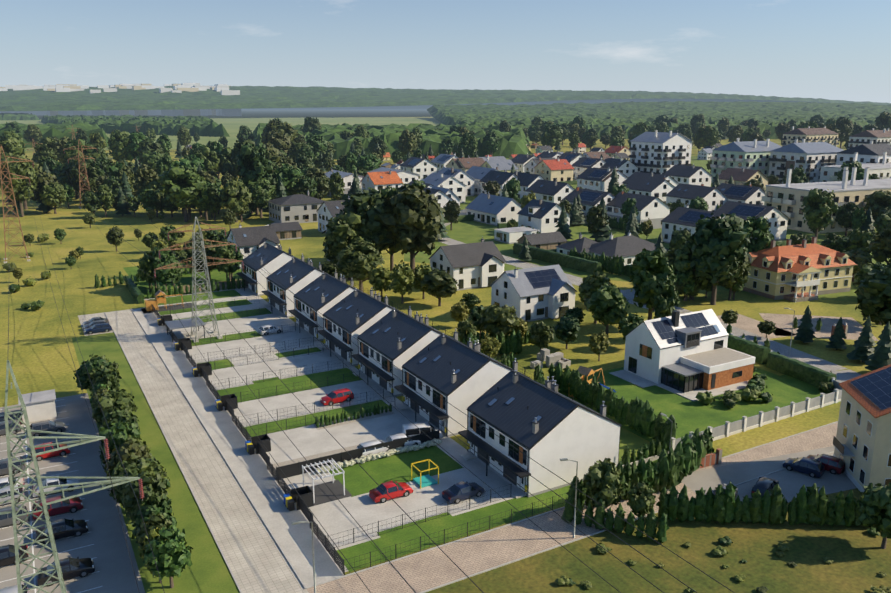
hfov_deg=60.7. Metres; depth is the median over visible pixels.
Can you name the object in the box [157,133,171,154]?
wood
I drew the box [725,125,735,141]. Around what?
tree
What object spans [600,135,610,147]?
tree
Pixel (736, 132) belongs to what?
tree
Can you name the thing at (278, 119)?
wood
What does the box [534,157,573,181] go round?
house
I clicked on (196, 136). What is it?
wood
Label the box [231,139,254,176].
tree
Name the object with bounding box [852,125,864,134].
tree
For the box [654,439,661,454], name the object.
thuja row
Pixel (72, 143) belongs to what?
wood
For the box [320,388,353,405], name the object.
red station wagon
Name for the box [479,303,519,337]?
tree
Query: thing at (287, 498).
wheelie bin
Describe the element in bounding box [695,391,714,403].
garden shrub
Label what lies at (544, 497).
lawn
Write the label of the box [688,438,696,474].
thuja row
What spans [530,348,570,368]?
paving stone pallets
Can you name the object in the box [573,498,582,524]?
thuja row
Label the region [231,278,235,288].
garden thuja row
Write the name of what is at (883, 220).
wood town
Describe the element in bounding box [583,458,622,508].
tree
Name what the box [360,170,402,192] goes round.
house
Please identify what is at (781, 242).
garden hedge
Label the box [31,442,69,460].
red hatchback car
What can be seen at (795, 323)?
cone shrub
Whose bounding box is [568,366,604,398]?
garden playset
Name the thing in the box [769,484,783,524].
thuja row
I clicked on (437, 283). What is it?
tree
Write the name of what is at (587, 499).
thuja row
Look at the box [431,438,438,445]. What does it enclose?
hydrangea
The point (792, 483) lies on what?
parking
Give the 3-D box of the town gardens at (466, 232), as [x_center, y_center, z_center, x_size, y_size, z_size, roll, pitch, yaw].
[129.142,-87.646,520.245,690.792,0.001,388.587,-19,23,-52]
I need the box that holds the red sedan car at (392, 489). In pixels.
[369,480,412,502]
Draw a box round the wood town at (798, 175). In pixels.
[791,167,806,182]
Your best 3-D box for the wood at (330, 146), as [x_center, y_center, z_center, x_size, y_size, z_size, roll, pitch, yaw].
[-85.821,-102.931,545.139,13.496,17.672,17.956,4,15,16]
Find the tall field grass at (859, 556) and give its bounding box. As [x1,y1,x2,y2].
[426,488,890,592]
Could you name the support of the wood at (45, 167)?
on the terrain ground at (34, 350)
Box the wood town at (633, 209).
[626,204,640,236]
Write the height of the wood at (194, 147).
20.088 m
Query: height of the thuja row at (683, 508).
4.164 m
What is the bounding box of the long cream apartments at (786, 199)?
[761,166,890,233]
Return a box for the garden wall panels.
[622,333,842,466]
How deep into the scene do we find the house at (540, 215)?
245.25 m
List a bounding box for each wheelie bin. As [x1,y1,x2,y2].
[194,369,198,376]
[217,402,222,410]
[248,445,253,454]
[283,493,289,504]
[285,496,292,507]
[287,499,294,510]
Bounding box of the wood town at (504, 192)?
[502,183,508,197]
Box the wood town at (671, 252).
[666,247,680,273]
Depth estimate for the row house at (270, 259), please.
169.44 m
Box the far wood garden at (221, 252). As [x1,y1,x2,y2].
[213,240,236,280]
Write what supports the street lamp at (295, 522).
on the road pavers at (427, 570)
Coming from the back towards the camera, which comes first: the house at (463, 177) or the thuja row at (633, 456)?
the house at (463, 177)
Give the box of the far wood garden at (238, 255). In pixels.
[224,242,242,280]
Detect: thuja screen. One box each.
[572,247,576,256]
[581,248,585,258]
[599,251,605,270]
[603,256,608,271]
[606,256,611,272]
[609,255,614,273]
[612,217,616,228]
[612,254,618,274]
[616,255,624,275]
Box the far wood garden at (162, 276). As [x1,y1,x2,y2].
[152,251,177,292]
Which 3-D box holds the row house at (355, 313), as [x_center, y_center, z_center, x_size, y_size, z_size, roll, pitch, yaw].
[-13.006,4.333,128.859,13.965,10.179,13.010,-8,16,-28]
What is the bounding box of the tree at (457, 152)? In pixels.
[453,147,460,156]
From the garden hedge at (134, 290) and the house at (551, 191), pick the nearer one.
the garden hedge at (134, 290)
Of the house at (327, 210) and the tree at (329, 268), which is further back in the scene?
the house at (327, 210)
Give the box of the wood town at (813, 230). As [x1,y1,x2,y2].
[810,227,823,233]
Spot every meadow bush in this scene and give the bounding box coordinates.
[2,262,16,271]
[8,284,20,292]
[20,302,30,308]
[22,276,35,285]
[30,300,44,309]
[37,233,48,241]
[40,271,50,278]
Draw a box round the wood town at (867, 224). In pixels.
[861,206,875,231]
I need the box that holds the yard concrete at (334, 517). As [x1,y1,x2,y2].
[144,287,515,572]
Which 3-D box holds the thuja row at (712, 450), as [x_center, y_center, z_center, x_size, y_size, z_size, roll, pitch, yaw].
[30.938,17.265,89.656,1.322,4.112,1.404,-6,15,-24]
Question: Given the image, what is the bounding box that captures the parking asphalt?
[0,393,144,592]
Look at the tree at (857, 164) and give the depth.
325.11 m
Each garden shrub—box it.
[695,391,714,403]
[720,390,740,402]
[722,398,735,408]
[741,388,761,401]
[746,381,763,391]
[747,375,767,388]
[753,373,767,379]
[758,392,772,402]
[817,381,834,392]
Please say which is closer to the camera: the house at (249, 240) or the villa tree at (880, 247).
the villa tree at (880, 247)
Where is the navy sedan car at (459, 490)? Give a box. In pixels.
[442,481,484,503]
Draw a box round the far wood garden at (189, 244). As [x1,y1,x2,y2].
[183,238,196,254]
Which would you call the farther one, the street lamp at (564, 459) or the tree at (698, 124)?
the tree at (698, 124)
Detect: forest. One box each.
[0,86,890,110]
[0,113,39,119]
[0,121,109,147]
[41,115,229,136]
[427,101,890,138]
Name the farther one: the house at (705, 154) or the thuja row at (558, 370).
the house at (705, 154)
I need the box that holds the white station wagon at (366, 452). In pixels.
[357,439,391,455]
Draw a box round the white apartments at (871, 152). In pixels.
[836,140,890,164]
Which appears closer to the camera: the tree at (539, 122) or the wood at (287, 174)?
the wood at (287, 174)
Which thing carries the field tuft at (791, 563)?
on the tall field grass at (859, 556)
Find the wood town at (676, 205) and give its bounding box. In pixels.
[670,199,683,211]
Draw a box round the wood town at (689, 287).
[676,270,696,300]
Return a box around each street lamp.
[291,520,315,592]
[560,458,577,537]
[660,413,672,449]
[784,308,794,356]
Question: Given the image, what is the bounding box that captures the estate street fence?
[152,305,344,574]
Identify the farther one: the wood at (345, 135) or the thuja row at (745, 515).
the wood at (345, 135)
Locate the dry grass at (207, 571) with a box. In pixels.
[72,332,239,592]
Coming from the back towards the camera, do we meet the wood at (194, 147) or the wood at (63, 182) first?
the wood at (194, 147)
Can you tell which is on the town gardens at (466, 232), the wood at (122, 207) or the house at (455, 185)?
the house at (455, 185)
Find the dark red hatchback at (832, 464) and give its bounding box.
[806,454,844,473]
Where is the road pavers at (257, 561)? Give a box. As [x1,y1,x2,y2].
[105,309,308,592]
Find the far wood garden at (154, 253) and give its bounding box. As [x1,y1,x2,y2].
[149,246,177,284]
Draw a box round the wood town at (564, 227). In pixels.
[555,204,572,239]
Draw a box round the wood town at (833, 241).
[820,232,843,251]
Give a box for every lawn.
[123,261,241,298]
[149,290,241,304]
[159,299,251,314]
[174,308,271,321]
[191,331,260,345]
[197,359,233,369]
[216,368,361,401]
[242,400,388,436]
[252,377,278,383]
[276,347,320,357]
[329,445,463,496]
[336,452,714,571]
[377,512,451,536]
[529,459,657,510]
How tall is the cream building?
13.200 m
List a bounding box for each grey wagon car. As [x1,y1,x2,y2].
[0,456,24,474]
[0,504,27,526]
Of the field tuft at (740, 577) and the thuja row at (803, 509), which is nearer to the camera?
the field tuft at (740, 577)
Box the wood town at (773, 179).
[767,174,779,184]
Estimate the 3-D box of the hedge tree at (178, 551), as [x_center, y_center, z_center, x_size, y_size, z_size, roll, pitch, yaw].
[-23.833,22.368,65.104,3.939,5.913,3.912,11,18,37]
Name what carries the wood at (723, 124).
on the terrain ground at (34, 350)
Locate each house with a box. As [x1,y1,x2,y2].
[226,223,279,268]
[236,241,307,295]
[261,256,338,317]
[268,191,323,222]
[269,222,302,239]
[288,271,373,340]
[316,198,349,233]
[317,288,414,366]
[324,169,363,196]
[351,308,465,397]
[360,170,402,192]
[366,166,419,185]
[394,333,530,436]
[399,156,437,180]
[408,181,432,187]
[423,173,466,202]
[424,187,454,215]
[428,237,505,290]
[430,154,458,171]
[432,184,460,214]
[437,166,475,196]
[446,156,478,169]
[457,156,484,171]
[458,370,621,498]
[465,192,521,225]
[466,166,497,194]
[479,156,505,160]
[479,168,518,195]
[480,159,518,171]
[490,264,577,321]
[494,226,538,243]
[511,153,536,172]
[514,170,544,198]
[517,198,570,232]
[517,232,567,249]
[524,157,555,173]
[525,179,574,203]
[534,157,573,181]
[535,145,552,152]
[537,151,561,158]
[555,232,597,255]
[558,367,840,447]
[559,151,583,164]
[561,185,615,222]
[572,143,585,152]
[572,156,606,179]
[576,167,612,190]
[583,151,609,159]
[589,147,604,151]
[589,230,668,265]
[593,166,627,191]
[600,157,637,176]
[604,145,630,155]
[606,189,670,228]
[609,152,629,160]
[610,309,755,400]
[622,172,679,186]
[626,176,674,202]
[661,203,725,242]
[663,164,711,186]
[665,182,727,211]
[697,148,712,159]
[712,143,722,147]
[715,201,789,239]
[717,182,764,204]
[718,166,768,189]
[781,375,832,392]
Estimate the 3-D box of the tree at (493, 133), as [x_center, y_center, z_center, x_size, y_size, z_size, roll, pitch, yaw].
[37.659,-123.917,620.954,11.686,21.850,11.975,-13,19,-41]
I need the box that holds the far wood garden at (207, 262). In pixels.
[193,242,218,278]
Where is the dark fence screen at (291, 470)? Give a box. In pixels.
[276,429,438,478]
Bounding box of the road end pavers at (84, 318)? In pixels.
[78,313,112,335]
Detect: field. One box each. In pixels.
[0,118,237,150]
[210,118,442,135]
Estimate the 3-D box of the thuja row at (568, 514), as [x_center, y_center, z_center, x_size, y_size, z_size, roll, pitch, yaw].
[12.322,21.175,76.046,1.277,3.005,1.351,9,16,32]
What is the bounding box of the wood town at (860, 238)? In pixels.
[846,228,874,250]
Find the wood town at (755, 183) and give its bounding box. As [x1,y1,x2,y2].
[743,177,764,190]
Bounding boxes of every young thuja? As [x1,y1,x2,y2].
[319,415,323,426]
[324,414,328,425]
[360,407,364,417]
[372,405,376,414]
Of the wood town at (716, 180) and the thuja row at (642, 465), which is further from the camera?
the wood town at (716, 180)
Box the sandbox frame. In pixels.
[411,459,438,488]
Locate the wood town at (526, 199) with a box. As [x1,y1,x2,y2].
[521,190,535,207]
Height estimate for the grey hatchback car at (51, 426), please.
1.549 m
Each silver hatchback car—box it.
[0,484,24,504]
[0,584,28,592]
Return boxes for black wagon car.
[0,413,22,423]
[751,476,778,495]
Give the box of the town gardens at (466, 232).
[404,156,889,302]
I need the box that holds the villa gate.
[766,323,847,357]
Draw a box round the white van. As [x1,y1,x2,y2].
[402,421,442,438]
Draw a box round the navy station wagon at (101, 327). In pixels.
[84,323,111,334]
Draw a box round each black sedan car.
[0,544,28,566]
[36,518,87,543]
[37,557,94,586]
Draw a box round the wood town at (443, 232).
[438,208,449,239]
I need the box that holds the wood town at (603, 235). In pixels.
[590,197,610,241]
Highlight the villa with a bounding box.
[743,236,856,301]
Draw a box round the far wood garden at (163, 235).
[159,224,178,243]
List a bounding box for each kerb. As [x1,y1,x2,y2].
[104,309,305,592]
[306,421,837,592]
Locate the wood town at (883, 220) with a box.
[873,210,890,233]
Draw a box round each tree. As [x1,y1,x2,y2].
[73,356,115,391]
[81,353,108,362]
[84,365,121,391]
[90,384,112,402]
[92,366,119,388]
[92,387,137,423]
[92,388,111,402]
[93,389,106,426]
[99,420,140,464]
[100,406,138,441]
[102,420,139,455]
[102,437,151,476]
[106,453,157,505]
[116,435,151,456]
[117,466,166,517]
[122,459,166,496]
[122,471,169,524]
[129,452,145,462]
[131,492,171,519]
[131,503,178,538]
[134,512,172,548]
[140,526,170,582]
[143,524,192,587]
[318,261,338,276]
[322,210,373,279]
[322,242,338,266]
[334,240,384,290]
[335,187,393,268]
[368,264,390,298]
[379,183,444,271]
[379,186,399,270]
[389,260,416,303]
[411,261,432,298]
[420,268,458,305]
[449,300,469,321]
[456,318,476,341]
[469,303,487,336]
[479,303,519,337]
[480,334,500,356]
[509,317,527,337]
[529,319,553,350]
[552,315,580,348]
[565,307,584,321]
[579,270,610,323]
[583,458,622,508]
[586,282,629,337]
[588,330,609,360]
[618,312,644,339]
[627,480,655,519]
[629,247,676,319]
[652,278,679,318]
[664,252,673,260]
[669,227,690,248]
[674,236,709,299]
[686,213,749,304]
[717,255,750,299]
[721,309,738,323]
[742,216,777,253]
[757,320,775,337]
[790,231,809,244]
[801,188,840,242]
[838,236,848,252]
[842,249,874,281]
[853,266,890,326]
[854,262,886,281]
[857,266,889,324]
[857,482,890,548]
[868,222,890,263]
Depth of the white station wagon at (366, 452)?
90.61 m
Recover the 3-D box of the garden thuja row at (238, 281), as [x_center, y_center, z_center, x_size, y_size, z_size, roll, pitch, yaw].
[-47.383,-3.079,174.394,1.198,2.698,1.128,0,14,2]
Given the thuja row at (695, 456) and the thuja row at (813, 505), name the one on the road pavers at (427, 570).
the thuja row at (695, 456)
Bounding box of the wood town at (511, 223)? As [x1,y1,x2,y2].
[506,218,517,227]
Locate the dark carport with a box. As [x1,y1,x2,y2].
[165,317,205,341]
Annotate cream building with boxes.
[833,364,890,491]
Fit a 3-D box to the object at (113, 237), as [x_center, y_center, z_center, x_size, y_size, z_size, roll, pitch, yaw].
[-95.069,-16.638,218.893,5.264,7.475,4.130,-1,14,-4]
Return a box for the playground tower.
[145,290,183,310]
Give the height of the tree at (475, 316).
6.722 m
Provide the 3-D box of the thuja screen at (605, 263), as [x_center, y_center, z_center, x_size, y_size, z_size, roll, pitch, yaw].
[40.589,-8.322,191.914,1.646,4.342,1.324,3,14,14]
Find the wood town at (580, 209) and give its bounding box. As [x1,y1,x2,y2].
[576,193,584,224]
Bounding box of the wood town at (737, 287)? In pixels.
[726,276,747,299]
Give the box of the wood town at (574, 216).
[569,196,580,225]
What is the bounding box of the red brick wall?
[698,448,721,468]
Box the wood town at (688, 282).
[683,270,697,300]
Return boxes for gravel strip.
[314,409,394,429]
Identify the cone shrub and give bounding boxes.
[726,324,731,333]
[764,338,769,347]
[793,317,797,327]
[815,318,821,330]
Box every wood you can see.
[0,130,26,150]
[0,137,26,159]
[0,155,42,209]
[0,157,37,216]
[4,121,21,132]
[5,197,13,205]
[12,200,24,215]
[23,124,41,146]
[30,171,58,211]
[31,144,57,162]
[36,185,53,212]
[38,137,57,160]
[38,156,50,170]
[39,182,66,213]
[43,162,50,172]
[46,158,59,173]
[51,162,63,176]
[54,136,70,162]
[56,162,78,198]
[57,179,72,187]
[61,138,93,162]
[62,150,82,197]
[63,182,74,207]
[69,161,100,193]
[70,156,82,170]
[75,128,87,143]
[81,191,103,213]
[84,152,100,157]
[84,156,111,190]
[88,133,106,148]
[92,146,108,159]
[93,184,113,217]
[95,175,108,189]
[102,173,123,197]
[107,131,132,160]
[109,161,127,176]
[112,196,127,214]
[113,187,130,215]
[115,160,129,169]
[115,164,134,191]
[121,172,133,196]
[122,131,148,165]
[123,160,133,170]
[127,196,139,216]
[131,164,158,195]
[133,157,139,173]
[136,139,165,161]
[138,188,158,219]
[141,151,163,170]
[145,128,155,142]
[145,180,161,211]
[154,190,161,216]
[155,154,173,183]
[156,188,164,210]
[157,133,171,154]
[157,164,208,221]
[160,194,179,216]
[170,160,190,213]
[174,140,182,158]
[177,128,192,146]
[177,179,191,219]
[179,154,205,171]
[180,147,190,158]
[188,142,204,155]
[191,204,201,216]
[193,132,199,141]
[193,183,220,220]
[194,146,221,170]
[198,169,215,183]
[206,141,215,149]
[206,170,217,177]
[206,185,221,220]
[208,180,220,217]
[210,142,223,179]
[211,174,221,187]
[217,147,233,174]
[218,135,227,148]
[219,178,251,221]
[221,162,237,179]
[221,172,233,185]
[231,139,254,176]
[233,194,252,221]
[236,125,253,141]
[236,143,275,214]
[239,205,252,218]
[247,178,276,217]
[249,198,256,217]
[260,120,278,146]
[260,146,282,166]
[263,130,290,155]
[264,122,298,142]
[265,171,277,198]
[269,118,282,124]
[273,163,310,195]
[274,177,286,198]
[280,155,296,168]
[288,140,295,157]
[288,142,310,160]
[291,176,311,194]
[294,154,314,169]
[296,134,306,142]
[296,166,308,174]
[296,174,317,196]
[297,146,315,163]
[299,162,314,168]
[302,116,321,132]
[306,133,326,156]
[306,166,329,179]
[311,176,330,198]
[314,154,321,167]
[319,152,326,171]
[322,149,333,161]
[323,155,334,171]
[327,141,335,155]
[328,172,344,200]
[331,163,344,171]
[337,155,347,171]
[340,130,354,139]
[345,152,356,172]
[348,170,362,198]
[349,145,360,152]
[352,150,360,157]
[353,125,369,138]
[353,138,362,149]
[354,154,380,170]
[357,168,368,175]
[367,142,372,153]
[369,152,380,160]
[370,135,380,151]
[373,140,387,155]
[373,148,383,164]
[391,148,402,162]
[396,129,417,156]
[403,153,412,161]
[411,127,423,145]
[428,144,433,155]
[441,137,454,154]
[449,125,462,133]
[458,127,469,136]
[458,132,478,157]
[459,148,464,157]
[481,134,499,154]
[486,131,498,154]
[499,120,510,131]
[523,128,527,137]
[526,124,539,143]
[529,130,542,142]
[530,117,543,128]
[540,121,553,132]
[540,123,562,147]
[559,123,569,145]
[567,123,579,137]
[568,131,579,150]
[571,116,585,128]
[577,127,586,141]
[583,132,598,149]
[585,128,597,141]
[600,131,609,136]
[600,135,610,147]
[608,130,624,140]
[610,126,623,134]
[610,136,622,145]
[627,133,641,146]
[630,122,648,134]
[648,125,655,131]
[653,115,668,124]
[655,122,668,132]
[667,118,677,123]
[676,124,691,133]
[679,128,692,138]
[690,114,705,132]
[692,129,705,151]
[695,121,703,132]
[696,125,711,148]
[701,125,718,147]
[716,117,730,139]
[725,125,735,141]
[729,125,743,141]
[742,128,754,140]
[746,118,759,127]
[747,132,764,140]
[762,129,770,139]
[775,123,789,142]
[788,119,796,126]
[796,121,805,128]
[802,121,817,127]
[810,114,824,122]
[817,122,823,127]
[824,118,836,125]
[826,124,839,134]
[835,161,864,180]
[835,202,859,235]
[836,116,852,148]
[848,171,860,180]
[850,171,871,179]
[851,207,866,229]
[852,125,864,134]
[863,190,890,220]
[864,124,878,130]
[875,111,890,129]
[876,208,890,218]
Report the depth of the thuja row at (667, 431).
92.26 m
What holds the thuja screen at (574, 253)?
on the town gardens at (466, 232)
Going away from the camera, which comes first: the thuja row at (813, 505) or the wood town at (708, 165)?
the thuja row at (813, 505)
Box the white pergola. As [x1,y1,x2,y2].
[302,459,344,502]
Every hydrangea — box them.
[343,460,349,466]
[368,454,375,459]
[404,445,412,451]
[425,441,432,447]
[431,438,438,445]
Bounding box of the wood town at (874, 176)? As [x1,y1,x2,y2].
[870,174,879,178]
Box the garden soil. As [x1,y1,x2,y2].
[177,279,241,293]
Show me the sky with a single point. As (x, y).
(824, 49)
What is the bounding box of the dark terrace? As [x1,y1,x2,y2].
[307,480,351,507]
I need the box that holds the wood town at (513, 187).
[501,177,520,201]
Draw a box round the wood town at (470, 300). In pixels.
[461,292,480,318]
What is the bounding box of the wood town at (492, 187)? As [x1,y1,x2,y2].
[483,181,500,195]
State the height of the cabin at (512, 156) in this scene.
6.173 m
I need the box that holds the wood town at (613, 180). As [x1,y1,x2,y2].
[607,166,618,192]
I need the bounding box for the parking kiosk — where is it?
[18,389,56,422]
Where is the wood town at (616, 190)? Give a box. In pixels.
[612,184,628,195]
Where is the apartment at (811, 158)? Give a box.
[768,139,843,183]
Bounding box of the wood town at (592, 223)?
[584,204,608,241]
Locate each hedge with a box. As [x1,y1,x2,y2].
[125,276,143,303]
[334,194,350,199]
[443,214,473,222]
[497,222,517,228]
[513,243,601,273]
[559,180,576,184]
[624,265,631,276]
[727,334,770,363]
[767,351,836,386]
[776,237,811,245]
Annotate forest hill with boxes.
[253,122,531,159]
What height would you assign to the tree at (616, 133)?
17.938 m
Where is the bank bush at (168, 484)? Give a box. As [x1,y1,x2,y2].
[164,478,170,487]
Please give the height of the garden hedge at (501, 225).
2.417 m
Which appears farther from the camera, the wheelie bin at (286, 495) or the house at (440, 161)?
the house at (440, 161)
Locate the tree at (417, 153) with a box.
[413,148,422,157]
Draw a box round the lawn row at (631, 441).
[618,428,660,463]
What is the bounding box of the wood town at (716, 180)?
[712,173,719,187]
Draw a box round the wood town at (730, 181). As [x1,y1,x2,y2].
[728,175,733,183]
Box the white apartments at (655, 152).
[629,130,692,173]
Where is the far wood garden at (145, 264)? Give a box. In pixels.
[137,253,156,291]
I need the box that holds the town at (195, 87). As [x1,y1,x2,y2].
[0,83,241,115]
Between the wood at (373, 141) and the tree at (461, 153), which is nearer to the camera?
the tree at (461, 153)
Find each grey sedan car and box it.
[83,317,108,325]
[713,484,737,497]
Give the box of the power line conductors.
[5,153,734,592]
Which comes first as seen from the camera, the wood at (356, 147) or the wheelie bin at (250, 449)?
the wheelie bin at (250, 449)
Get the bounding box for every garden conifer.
[518,236,531,261]
[654,232,666,254]
[794,305,816,342]
[826,317,847,349]
[846,315,876,361]
[865,321,890,370]
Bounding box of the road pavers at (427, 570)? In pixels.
[307,422,837,592]
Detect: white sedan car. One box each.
[0,477,24,489]
[32,475,78,497]
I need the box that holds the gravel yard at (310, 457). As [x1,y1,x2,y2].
[270,445,357,470]
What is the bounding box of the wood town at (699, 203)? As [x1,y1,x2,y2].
[689,196,708,210]
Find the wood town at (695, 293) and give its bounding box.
[684,283,702,300]
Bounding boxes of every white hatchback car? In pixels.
[258,324,282,334]
[386,433,420,445]
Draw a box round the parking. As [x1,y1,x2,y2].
[681,446,856,501]
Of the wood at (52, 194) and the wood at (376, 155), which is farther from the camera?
the wood at (376, 155)
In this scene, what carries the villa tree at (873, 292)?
on the terrain ground at (34, 350)
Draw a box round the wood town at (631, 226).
[624,213,638,237]
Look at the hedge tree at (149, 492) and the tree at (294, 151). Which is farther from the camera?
the tree at (294, 151)
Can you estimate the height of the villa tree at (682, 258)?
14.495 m
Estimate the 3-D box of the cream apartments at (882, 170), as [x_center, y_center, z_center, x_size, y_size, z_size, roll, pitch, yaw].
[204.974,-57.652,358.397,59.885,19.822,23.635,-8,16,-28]
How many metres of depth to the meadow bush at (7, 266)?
191.68 m
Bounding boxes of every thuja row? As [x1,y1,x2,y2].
[94,274,99,287]
[101,275,105,286]
[113,275,116,284]
[119,271,123,283]
[151,286,155,297]
[162,285,166,296]
[167,284,172,294]
[174,283,177,295]
[178,282,183,294]
[189,281,194,293]
[211,279,215,291]
[226,277,231,289]
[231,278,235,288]
[236,277,240,288]
[467,332,474,347]
[499,332,505,354]
[500,354,506,365]
[505,338,509,353]
[507,354,510,367]
[509,329,517,353]
[510,352,514,368]
[516,330,521,353]
[524,331,529,343]
[534,364,543,380]
[548,363,554,379]
[553,362,562,388]
[558,373,562,390]
[560,365,571,393]
[561,495,574,522]
[566,476,580,505]
[567,369,574,394]
[571,370,581,398]
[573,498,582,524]
[577,382,580,400]
[578,378,587,401]
[579,479,586,507]
[582,383,588,404]
[584,501,593,526]
[585,491,592,505]
[586,375,595,407]
[590,381,600,408]
[593,498,606,529]
[595,385,604,410]
[604,387,613,414]
[604,507,613,531]
[608,392,617,416]
[613,502,625,532]
[614,400,618,418]
[616,396,625,421]
[616,461,627,499]
[620,401,628,424]
[621,446,629,464]
[623,461,635,498]
[624,511,635,535]
[625,399,631,426]
[628,397,639,428]
[630,449,635,462]
[631,460,640,486]
[633,400,644,431]
[634,515,644,537]
[636,447,642,460]
[637,400,649,434]
[637,457,650,483]
[642,443,648,458]
[643,406,656,435]
[644,508,657,540]
[646,458,654,491]
[648,440,655,456]
[650,417,655,438]
[652,463,661,492]
[654,412,665,441]
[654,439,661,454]
[656,487,668,520]
[656,513,669,542]
[657,449,669,492]
[660,421,666,441]
[661,414,677,444]
[661,441,666,451]
[666,438,671,451]
[666,448,678,489]
[668,486,678,521]
[673,448,682,483]
[676,441,685,480]
[677,484,689,522]
[681,433,691,476]
[687,496,695,521]
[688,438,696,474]
[690,428,703,467]
[693,442,697,471]
[694,487,707,521]
[702,435,707,454]
[703,428,711,453]
[705,487,714,522]
[708,428,713,453]
[712,484,725,524]
[723,481,738,522]
[732,495,742,522]
[740,495,750,523]
[749,489,762,523]
[759,490,770,523]
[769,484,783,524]
[781,497,787,523]
[787,496,797,524]
[795,485,810,524]
[805,483,822,524]
[815,485,829,525]
[825,500,834,526]
[834,491,846,525]
[844,490,856,526]
[852,499,861,525]
[860,483,872,525]
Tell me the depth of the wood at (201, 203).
274.52 m
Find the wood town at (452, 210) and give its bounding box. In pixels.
[442,200,459,229]
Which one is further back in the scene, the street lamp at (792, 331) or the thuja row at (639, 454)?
the street lamp at (792, 331)
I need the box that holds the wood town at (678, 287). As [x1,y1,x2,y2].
[674,278,684,298]
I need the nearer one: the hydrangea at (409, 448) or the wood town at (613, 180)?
the hydrangea at (409, 448)
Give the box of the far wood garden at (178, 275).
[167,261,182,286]
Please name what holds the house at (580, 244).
on the town gardens at (466, 232)
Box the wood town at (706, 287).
[701,282,717,297]
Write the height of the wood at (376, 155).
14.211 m
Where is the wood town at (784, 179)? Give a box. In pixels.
[781,174,792,183]
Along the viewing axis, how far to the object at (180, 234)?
237.54 m
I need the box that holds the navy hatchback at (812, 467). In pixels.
[783,457,824,477]
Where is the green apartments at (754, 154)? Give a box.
[710,138,781,182]
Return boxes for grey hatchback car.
[0,420,20,434]
[30,420,65,435]
[83,320,106,328]
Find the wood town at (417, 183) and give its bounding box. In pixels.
[409,180,426,189]
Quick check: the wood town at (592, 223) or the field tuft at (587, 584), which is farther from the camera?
the wood town at (592, 223)
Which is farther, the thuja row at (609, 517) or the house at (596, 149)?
the house at (596, 149)
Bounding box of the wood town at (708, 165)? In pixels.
[706,160,711,172]
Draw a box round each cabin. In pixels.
[381,162,392,167]
[383,152,390,160]
[391,163,399,169]
[508,153,516,159]
[531,143,539,148]
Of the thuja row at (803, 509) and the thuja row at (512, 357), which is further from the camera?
the thuja row at (512, 357)
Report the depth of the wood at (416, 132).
619.57 m
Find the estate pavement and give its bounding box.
[132,308,343,586]
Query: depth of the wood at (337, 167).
390.99 m
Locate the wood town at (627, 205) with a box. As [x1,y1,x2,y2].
[620,198,638,222]
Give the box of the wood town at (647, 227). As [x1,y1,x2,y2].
[641,218,652,239]
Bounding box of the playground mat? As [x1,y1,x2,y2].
[142,303,194,312]
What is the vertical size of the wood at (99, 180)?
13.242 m
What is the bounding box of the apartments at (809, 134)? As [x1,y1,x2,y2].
[781,126,839,146]
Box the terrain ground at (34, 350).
[0,110,884,590]
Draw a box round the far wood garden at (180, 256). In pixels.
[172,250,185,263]
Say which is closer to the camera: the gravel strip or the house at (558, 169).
the gravel strip
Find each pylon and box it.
[0,145,33,262]
[0,360,143,592]
[63,139,97,208]
[154,216,243,342]
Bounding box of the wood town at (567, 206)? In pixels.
[558,198,571,212]
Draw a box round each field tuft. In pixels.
[555,574,569,585]
[568,578,575,585]
[581,580,591,588]
[595,543,611,553]
[627,559,637,565]
[683,542,690,547]
[711,545,728,556]
[718,536,732,545]
[734,574,745,581]
[755,586,768,592]
[777,542,788,550]
[788,561,796,566]
[822,557,833,563]
[867,527,879,535]
[870,586,886,592]
[879,571,887,576]
[879,585,890,592]
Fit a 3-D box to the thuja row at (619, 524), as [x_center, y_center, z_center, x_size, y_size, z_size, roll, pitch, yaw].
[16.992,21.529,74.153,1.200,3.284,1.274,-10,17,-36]
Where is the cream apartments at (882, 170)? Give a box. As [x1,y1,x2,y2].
[819,152,890,181]
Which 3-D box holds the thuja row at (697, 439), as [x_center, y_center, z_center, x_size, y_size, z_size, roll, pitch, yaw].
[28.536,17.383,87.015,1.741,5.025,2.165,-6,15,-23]
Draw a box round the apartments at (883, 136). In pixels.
[847,128,890,148]
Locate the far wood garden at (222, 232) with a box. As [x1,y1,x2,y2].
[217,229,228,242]
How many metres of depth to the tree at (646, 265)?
140.07 m
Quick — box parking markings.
[0,399,102,592]
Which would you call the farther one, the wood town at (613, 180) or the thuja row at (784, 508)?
the wood town at (613, 180)
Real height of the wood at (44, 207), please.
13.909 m
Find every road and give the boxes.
[438,238,629,294]
[444,209,465,225]
[623,293,860,382]
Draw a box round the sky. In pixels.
[0,0,890,102]

